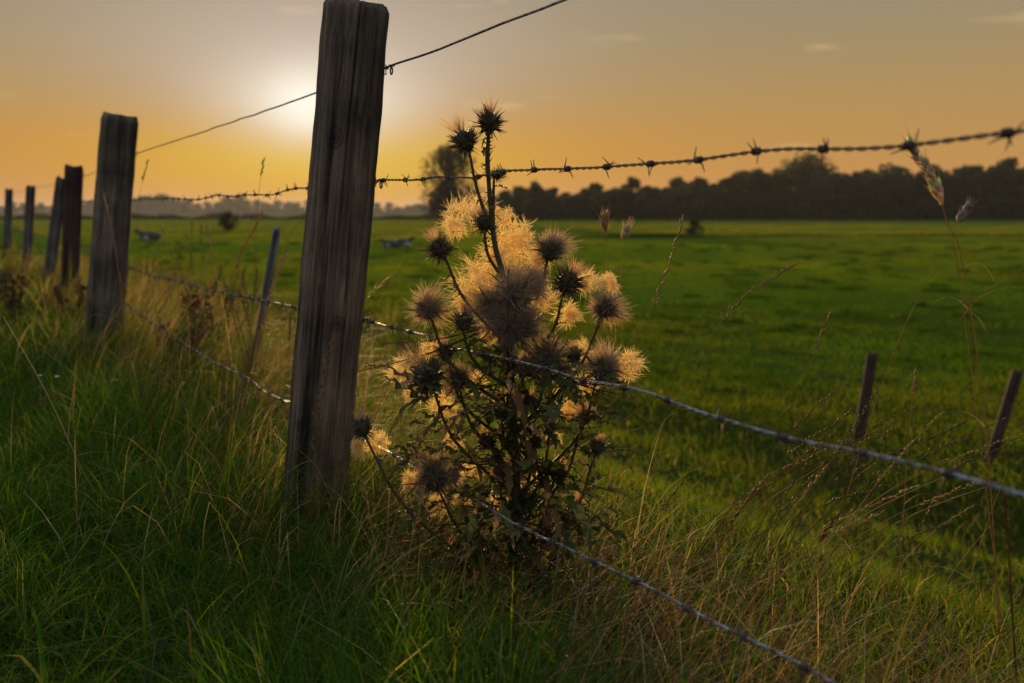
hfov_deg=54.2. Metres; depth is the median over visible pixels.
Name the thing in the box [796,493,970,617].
grass stalk
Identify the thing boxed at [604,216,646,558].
grass stalk
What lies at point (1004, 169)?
woodland tree
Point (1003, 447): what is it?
grass stalk
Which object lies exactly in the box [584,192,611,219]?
woodland tree
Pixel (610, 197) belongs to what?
woodland tree
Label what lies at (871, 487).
grass stalk
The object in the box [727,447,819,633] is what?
grass stalk
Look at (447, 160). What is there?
lone tree
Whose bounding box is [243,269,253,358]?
weed stalk
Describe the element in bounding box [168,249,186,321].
weed stalk
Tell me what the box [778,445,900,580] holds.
grass stalk
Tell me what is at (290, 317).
weed stalk
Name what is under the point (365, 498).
grass stalk
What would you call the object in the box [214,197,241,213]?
distant tree
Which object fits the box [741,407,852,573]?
grass stalk
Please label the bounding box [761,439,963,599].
grass stalk
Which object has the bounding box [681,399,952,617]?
grass stalk
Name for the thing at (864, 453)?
barbed wire
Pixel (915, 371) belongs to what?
grass stalk
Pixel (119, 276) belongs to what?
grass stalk
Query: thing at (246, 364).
grass stalk
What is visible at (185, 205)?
distant tree
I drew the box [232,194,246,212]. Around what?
distant tree
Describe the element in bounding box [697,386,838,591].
grass stalk
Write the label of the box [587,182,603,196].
woodland tree
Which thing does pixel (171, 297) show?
weed stalk
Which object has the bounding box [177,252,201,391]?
grass stalk
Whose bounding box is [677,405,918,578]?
grass stalk
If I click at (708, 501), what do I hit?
slope grass
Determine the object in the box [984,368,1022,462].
old post
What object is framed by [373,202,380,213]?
distant tree
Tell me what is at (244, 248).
grass stalk
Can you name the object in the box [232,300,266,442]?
grass stalk
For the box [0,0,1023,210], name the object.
sky
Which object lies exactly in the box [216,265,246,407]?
weed stalk
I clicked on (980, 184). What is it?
woodland tree
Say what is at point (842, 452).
grass stalk
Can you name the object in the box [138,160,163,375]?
grass stalk
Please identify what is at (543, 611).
grass stalk
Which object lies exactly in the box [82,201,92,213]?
distant tree
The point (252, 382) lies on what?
grass stalk
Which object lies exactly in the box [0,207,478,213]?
undergrowth
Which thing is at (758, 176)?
woodland tree
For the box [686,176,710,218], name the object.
woodland tree
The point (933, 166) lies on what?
woodland tree
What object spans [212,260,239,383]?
weed stalk
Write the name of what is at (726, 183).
woodland tree
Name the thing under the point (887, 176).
woodland tree
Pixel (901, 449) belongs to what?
grass stalk
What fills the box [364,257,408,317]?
weed stalk
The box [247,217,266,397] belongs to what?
weed stalk
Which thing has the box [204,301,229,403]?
weed stalk
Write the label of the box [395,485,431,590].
grass stalk
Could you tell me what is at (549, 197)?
woodland tree
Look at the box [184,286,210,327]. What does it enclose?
weed stalk
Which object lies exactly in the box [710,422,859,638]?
grass stalk
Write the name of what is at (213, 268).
weed stalk
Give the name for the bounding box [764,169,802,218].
woodland tree
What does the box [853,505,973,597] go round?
grass stalk
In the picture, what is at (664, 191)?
woodland tree
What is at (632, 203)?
woodland tree
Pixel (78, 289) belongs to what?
dock plant
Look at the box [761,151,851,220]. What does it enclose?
woodland tree
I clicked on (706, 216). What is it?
wood undergrowth
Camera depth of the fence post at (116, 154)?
5.00 m
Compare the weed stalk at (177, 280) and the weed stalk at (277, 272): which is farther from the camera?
the weed stalk at (177, 280)
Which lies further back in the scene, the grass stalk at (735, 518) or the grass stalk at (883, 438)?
the grass stalk at (883, 438)
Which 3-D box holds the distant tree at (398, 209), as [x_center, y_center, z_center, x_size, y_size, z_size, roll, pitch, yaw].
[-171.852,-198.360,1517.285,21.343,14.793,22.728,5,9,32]
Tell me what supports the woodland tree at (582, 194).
on the meadow ground at (690, 346)
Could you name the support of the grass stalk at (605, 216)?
on the meadow ground at (690, 346)
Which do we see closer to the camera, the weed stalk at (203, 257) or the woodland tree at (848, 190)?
the weed stalk at (203, 257)
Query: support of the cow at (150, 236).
on the meadow ground at (690, 346)
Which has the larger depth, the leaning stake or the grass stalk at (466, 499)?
the leaning stake
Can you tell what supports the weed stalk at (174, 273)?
on the meadow ground at (690, 346)
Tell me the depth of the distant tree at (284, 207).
1602.42 m
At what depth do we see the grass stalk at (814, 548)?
1.79 m
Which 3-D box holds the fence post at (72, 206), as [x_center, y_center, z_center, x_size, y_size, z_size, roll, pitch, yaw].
[-3.483,-0.646,7.881,0.276,1.485,0.135,0,7,0]
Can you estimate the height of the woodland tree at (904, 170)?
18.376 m
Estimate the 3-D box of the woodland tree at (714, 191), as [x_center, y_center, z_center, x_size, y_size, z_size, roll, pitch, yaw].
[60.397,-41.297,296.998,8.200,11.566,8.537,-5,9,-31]
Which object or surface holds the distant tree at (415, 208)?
on the meadow ground at (690, 346)
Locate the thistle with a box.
[344,96,647,628]
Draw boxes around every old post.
[853,351,877,439]
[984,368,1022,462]
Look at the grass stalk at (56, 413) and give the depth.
2.65 m
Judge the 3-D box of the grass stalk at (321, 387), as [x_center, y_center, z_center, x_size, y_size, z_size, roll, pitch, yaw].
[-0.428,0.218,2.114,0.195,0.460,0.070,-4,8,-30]
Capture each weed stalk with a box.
[119,272,137,330]
[156,252,162,336]
[160,237,185,334]
[161,225,186,376]
[164,273,180,333]
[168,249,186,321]
[176,244,203,356]
[180,216,192,323]
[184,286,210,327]
[185,234,210,384]
[190,214,214,367]
[197,265,223,367]
[200,224,221,347]
[203,259,229,313]
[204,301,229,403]
[205,216,225,357]
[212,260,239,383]
[215,242,244,347]
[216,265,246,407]
[223,268,258,378]
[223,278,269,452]
[225,284,259,384]
[231,284,235,363]
[236,256,278,417]
[236,262,260,396]
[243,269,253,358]
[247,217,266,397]
[247,226,295,360]
[250,298,267,432]
[283,311,291,415]
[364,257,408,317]
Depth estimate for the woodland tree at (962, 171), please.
293.24 m
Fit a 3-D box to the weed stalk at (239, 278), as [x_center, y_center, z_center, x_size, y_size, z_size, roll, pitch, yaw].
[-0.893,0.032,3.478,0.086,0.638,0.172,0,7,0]
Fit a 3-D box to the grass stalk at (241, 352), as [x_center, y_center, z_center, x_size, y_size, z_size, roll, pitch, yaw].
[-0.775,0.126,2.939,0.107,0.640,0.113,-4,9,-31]
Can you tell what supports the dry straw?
on the meadow ground at (690, 346)
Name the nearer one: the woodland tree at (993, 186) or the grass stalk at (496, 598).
the grass stalk at (496, 598)
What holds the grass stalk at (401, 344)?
on the verge grass at (342, 649)
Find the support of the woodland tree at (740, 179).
on the meadow ground at (690, 346)
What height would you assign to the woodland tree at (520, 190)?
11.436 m
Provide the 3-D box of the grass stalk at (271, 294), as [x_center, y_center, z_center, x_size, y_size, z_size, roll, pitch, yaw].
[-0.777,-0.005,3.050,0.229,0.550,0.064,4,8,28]
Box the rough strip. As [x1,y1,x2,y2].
[534,232,1023,237]
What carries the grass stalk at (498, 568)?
on the meadow ground at (690, 346)
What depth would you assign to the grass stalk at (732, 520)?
1.81 m
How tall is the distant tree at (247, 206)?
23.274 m
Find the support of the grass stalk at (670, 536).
on the meadow ground at (690, 346)
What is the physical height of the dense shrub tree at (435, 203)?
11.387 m
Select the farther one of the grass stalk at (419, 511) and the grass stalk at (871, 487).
the grass stalk at (871, 487)
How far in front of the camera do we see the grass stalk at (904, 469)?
2.05 m
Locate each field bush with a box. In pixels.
[217,210,240,230]
[684,217,704,234]
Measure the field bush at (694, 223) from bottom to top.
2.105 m
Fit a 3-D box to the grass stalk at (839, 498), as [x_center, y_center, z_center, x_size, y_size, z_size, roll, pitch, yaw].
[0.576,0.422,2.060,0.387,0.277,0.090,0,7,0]
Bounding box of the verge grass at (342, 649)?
[0,251,719,682]
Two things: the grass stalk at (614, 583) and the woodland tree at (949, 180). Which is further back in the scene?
the woodland tree at (949, 180)
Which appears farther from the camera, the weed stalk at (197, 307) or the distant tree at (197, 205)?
the distant tree at (197, 205)
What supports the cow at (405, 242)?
on the meadow ground at (690, 346)
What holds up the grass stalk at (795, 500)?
on the meadow ground at (690, 346)
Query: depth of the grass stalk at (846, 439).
1.83 m
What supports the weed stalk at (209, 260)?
on the meadow ground at (690, 346)
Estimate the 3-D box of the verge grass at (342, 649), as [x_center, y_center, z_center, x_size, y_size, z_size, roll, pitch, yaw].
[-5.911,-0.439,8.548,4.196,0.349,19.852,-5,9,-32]
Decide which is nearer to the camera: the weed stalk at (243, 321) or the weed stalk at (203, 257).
the weed stalk at (243, 321)
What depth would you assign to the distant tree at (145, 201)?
1574.77 m
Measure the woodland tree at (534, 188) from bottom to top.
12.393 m
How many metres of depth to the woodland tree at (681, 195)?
292.88 m
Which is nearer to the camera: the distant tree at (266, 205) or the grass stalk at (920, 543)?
the grass stalk at (920, 543)
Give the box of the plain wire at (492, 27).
[15,0,566,192]
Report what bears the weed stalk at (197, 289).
on the meadow ground at (690, 346)
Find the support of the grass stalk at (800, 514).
on the meadow ground at (690, 346)
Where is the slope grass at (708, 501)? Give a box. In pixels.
[34,251,1023,682]
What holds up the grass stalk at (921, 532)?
on the meadow ground at (690, 346)
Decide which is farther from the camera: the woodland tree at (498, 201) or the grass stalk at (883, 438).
the woodland tree at (498, 201)
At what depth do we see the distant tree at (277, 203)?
1649.27 m
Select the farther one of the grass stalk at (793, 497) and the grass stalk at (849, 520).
the grass stalk at (849, 520)
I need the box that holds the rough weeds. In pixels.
[58,245,463,418]
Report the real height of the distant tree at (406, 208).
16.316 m
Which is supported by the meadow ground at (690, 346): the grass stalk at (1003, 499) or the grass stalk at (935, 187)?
the grass stalk at (1003, 499)
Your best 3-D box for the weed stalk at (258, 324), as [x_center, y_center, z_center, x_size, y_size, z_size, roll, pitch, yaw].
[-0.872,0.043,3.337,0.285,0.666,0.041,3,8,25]
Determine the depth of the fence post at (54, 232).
9.50 m
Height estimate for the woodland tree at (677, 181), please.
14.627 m
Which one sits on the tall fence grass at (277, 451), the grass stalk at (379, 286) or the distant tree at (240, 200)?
the grass stalk at (379, 286)
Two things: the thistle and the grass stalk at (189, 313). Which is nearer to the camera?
the thistle
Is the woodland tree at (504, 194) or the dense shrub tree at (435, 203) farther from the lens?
the woodland tree at (504, 194)
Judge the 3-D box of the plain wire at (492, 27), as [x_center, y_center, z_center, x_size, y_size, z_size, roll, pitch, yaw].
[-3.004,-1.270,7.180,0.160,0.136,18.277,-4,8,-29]
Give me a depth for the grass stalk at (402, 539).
1.79 m
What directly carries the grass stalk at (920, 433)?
on the meadow ground at (690, 346)
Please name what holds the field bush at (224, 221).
on the meadow ground at (690, 346)
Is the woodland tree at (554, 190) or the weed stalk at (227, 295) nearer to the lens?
the weed stalk at (227, 295)
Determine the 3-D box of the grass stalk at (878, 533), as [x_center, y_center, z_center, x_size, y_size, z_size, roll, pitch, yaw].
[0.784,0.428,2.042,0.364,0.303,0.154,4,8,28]
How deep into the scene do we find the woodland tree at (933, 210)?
290.62 m
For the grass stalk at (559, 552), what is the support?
on the meadow ground at (690, 346)
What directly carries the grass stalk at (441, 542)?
on the meadow ground at (690, 346)
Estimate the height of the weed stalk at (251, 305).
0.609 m
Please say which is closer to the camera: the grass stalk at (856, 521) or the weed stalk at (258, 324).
the grass stalk at (856, 521)
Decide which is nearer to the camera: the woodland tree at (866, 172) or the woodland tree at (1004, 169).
the woodland tree at (1004, 169)
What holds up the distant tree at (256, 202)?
on the meadow ground at (690, 346)
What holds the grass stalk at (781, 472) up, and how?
on the meadow ground at (690, 346)
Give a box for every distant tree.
[18,203,24,211]
[36,202,45,210]
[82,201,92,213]
[132,195,153,213]
[132,200,148,213]
[139,193,177,214]
[163,196,176,213]
[175,199,198,213]
[192,203,203,210]
[198,202,212,213]
[211,201,225,213]
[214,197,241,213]
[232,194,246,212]
[241,200,256,213]
[251,199,262,210]
[258,202,276,211]
[272,200,282,211]
[276,202,292,213]
[287,202,305,213]
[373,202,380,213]
[382,202,394,213]
[391,206,404,214]
[403,205,413,213]
[407,203,424,214]
[420,203,430,213]
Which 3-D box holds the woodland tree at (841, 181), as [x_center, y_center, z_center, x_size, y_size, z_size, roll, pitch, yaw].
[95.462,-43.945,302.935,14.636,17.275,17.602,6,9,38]
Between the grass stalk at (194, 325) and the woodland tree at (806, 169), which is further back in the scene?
the woodland tree at (806, 169)
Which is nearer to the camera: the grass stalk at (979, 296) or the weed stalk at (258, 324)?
the grass stalk at (979, 296)
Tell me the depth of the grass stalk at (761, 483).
1.91 m
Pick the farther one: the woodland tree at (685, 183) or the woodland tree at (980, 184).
the woodland tree at (685, 183)
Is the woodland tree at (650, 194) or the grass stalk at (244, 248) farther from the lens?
the woodland tree at (650, 194)
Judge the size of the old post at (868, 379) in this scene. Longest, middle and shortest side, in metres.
1.180 x 0.111 x 0.106 m
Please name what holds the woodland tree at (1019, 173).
on the meadow ground at (690, 346)
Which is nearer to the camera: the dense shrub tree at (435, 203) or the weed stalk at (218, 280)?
the weed stalk at (218, 280)
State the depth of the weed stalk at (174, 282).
4.22 m
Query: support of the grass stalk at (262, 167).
on the tall fence grass at (277, 451)
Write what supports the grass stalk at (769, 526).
on the meadow ground at (690, 346)
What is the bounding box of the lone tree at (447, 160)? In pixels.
[417,142,485,221]
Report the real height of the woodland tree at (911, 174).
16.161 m
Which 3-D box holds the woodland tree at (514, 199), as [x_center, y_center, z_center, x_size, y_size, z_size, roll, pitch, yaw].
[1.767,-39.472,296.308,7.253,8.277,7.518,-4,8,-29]
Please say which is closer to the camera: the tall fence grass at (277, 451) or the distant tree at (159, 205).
the tall fence grass at (277, 451)
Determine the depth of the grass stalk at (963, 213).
1.49 m
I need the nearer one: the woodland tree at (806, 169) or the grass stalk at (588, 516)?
the grass stalk at (588, 516)
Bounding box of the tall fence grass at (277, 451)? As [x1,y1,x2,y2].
[0,237,611,628]
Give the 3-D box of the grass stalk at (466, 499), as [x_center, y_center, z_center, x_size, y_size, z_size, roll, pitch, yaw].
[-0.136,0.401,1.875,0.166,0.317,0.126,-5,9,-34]
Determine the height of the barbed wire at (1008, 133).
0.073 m
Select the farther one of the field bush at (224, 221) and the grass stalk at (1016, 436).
the field bush at (224, 221)
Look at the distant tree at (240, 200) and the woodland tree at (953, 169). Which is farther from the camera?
the distant tree at (240, 200)
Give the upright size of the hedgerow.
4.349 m
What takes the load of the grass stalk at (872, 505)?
on the meadow ground at (690, 346)
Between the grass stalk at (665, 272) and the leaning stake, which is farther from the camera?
the leaning stake
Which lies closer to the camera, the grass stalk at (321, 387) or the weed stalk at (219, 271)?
the grass stalk at (321, 387)
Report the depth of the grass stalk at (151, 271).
5.04 m
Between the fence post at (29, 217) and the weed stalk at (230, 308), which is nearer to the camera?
the weed stalk at (230, 308)
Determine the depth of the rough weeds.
8.20 m
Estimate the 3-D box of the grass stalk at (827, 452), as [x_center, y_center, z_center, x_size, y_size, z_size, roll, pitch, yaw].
[0.513,0.365,2.057,0.492,0.377,0.027,-1,7,-5]
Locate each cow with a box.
[133,229,161,240]
[379,238,400,247]
[394,237,415,245]
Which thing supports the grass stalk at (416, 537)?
on the meadow ground at (690, 346)
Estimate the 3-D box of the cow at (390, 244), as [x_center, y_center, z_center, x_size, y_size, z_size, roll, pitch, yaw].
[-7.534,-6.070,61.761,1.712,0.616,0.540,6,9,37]
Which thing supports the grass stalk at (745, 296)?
on the dry straw
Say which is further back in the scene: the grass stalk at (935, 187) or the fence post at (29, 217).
the fence post at (29, 217)
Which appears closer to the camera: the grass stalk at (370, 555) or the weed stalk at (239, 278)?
the grass stalk at (370, 555)
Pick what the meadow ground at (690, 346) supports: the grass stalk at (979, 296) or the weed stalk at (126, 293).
the weed stalk at (126, 293)
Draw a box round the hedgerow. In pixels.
[0,212,471,219]
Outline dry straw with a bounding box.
[0,243,1023,682]
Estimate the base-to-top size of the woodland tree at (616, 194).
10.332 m
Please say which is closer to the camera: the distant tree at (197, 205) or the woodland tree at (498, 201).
the woodland tree at (498, 201)
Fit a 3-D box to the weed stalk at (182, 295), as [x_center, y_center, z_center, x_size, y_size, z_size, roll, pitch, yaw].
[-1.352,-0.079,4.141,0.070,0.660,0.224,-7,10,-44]
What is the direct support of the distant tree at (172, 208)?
on the meadow ground at (690, 346)
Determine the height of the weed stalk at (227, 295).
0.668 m
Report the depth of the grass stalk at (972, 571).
1.97 m
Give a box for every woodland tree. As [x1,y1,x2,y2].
[483,195,505,217]
[497,190,512,211]
[506,195,529,219]
[511,185,526,201]
[522,181,543,219]
[536,188,545,198]
[538,192,562,219]
[543,187,561,201]
[552,192,582,219]
[573,188,596,219]
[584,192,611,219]
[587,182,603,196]
[601,189,612,200]
[602,187,629,219]
[618,176,646,220]
[634,186,660,219]
[635,185,650,206]
[653,186,683,219]
[659,186,700,220]
[668,176,683,187]
[678,181,707,212]
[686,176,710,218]
[698,183,727,219]
[711,176,738,220]
[721,173,754,220]
[733,170,749,175]
[734,168,774,220]
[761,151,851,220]
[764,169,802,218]
[808,168,848,219]
[821,173,854,220]
[839,171,876,220]
[854,169,874,213]
[868,162,919,218]
[888,165,911,178]
[889,172,919,201]
[908,168,952,220]
[913,164,940,177]
[926,173,961,220]
[950,164,981,220]
[950,167,973,197]
[959,165,1001,220]
[978,165,1005,219]
[990,157,1023,219]
[1007,167,1023,219]
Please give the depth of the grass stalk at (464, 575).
1.66 m
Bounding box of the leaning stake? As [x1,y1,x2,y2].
[250,226,279,367]
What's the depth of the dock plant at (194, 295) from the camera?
4.92 m
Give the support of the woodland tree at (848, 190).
on the meadow ground at (690, 346)
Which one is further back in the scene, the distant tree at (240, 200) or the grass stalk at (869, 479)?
the distant tree at (240, 200)
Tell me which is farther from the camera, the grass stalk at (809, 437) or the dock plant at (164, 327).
the dock plant at (164, 327)
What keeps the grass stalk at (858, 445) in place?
on the meadow ground at (690, 346)
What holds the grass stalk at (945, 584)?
on the meadow ground at (690, 346)
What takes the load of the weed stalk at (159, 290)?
on the meadow ground at (690, 346)
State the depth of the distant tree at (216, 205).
1553.06 m
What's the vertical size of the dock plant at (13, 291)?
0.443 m
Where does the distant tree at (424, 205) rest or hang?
on the meadow ground at (690, 346)
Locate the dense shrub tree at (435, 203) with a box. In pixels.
[427,178,469,221]
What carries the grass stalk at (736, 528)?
on the meadow ground at (690, 346)
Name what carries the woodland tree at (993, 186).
on the meadow ground at (690, 346)
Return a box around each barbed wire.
[12,229,1023,497]
[12,248,836,682]
[13,122,1023,208]
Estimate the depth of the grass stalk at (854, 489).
2.02 m
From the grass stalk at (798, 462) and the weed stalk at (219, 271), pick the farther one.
the weed stalk at (219, 271)
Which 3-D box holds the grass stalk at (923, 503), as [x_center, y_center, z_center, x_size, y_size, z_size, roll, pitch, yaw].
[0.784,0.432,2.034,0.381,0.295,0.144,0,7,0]
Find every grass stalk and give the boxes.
[3,316,113,498]
[101,186,132,383]
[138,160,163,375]
[140,237,159,337]
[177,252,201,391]
[183,211,262,404]
[185,285,206,403]
[221,158,264,370]
[223,276,268,452]
[224,286,265,442]
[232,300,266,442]
[234,289,267,428]
[244,349,261,442]
[245,251,288,427]
[272,340,350,538]
[341,522,426,614]
[341,546,374,611]
[359,473,382,617]
[365,276,390,299]
[380,325,411,519]
[395,476,489,606]
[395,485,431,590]
[398,486,448,616]
[414,439,462,617]
[414,523,420,587]
[436,527,469,651]
[470,584,589,666]
[472,519,530,671]
[478,572,507,640]
[520,533,601,666]
[540,556,636,661]
[551,507,592,681]
[587,448,606,612]
[591,204,611,516]
[602,481,684,638]
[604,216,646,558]
[615,215,690,399]
[636,487,708,595]
[647,428,883,607]
[650,465,820,602]
[651,260,800,469]
[663,410,853,627]
[669,471,769,616]
[675,443,841,570]
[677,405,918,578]
[680,431,840,596]
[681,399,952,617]
[687,487,756,632]
[694,455,811,590]
[694,476,857,583]
[696,425,902,588]
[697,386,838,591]
[697,482,887,596]
[700,422,962,622]
[709,489,809,603]
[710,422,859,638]
[713,462,825,620]
[714,509,885,634]
[716,485,920,638]
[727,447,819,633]
[730,464,828,627]
[733,425,826,628]
[737,477,941,663]
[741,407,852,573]
[742,407,898,598]
[742,414,903,619]
[751,432,977,582]
[759,415,974,620]
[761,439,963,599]
[762,396,873,651]
[771,417,1007,619]
[777,520,953,643]
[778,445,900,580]
[780,308,833,496]
[781,511,841,635]
[793,478,983,618]
[795,439,1023,613]
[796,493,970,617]
[798,433,1021,579]
[804,458,946,585]
[807,481,1000,600]
[808,411,945,612]
[845,266,933,499]
[848,428,888,578]
[852,367,932,639]
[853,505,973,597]
[859,478,890,587]
[893,496,962,611]
[901,126,1000,638]
[911,527,988,637]
[930,268,1023,319]
[932,469,1007,650]
[952,196,1004,639]
[999,494,1023,682]
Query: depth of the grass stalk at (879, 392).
1.93 m
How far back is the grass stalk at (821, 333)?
2.12 m
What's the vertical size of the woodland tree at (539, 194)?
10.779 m
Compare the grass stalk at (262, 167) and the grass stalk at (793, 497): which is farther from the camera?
the grass stalk at (262, 167)
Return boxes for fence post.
[3,188,12,258]
[22,185,35,266]
[41,176,63,292]
[59,164,82,309]
[83,112,138,363]
[280,0,394,557]
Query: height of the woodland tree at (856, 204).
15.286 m
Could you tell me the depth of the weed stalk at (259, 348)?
3.55 m
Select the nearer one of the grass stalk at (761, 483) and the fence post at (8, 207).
the grass stalk at (761, 483)
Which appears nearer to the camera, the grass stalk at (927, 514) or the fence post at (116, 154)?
the grass stalk at (927, 514)
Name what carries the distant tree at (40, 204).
on the meadow ground at (690, 346)
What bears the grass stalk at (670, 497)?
on the meadow ground at (690, 346)
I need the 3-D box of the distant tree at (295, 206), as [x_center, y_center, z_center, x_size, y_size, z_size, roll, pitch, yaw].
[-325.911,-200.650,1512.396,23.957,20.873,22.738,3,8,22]
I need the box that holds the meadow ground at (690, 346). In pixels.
[0,214,1023,682]
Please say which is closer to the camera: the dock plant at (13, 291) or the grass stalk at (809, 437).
the grass stalk at (809, 437)
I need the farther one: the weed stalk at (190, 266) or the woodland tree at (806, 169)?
the woodland tree at (806, 169)
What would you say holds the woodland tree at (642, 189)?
on the meadow ground at (690, 346)
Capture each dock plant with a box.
[0,267,39,329]
[51,282,87,326]
[152,317,213,391]
[179,287,243,371]
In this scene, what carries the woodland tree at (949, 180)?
on the meadow ground at (690, 346)
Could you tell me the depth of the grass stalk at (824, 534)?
1.87 m
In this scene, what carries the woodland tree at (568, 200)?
on the meadow ground at (690, 346)
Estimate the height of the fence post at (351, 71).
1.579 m
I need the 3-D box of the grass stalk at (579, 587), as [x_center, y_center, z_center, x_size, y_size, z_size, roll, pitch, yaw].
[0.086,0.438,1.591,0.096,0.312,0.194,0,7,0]
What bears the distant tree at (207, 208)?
on the meadow ground at (690, 346)
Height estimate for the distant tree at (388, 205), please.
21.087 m
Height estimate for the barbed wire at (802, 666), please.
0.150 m
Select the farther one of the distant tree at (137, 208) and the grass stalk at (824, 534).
the distant tree at (137, 208)
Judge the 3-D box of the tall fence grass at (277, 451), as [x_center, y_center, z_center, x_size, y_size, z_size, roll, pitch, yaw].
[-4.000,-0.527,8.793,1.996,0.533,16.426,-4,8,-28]
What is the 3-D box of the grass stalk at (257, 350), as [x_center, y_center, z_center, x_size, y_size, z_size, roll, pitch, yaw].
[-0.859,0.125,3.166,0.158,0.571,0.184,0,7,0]
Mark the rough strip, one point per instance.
(653, 235)
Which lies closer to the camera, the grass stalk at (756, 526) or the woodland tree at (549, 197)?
the grass stalk at (756, 526)
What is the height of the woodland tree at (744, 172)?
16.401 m
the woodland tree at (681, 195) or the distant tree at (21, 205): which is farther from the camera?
the distant tree at (21, 205)
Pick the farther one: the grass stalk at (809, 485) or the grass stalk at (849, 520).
the grass stalk at (849, 520)
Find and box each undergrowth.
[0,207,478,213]
[485,196,1023,220]
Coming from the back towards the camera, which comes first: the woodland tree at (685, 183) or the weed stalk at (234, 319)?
the woodland tree at (685, 183)

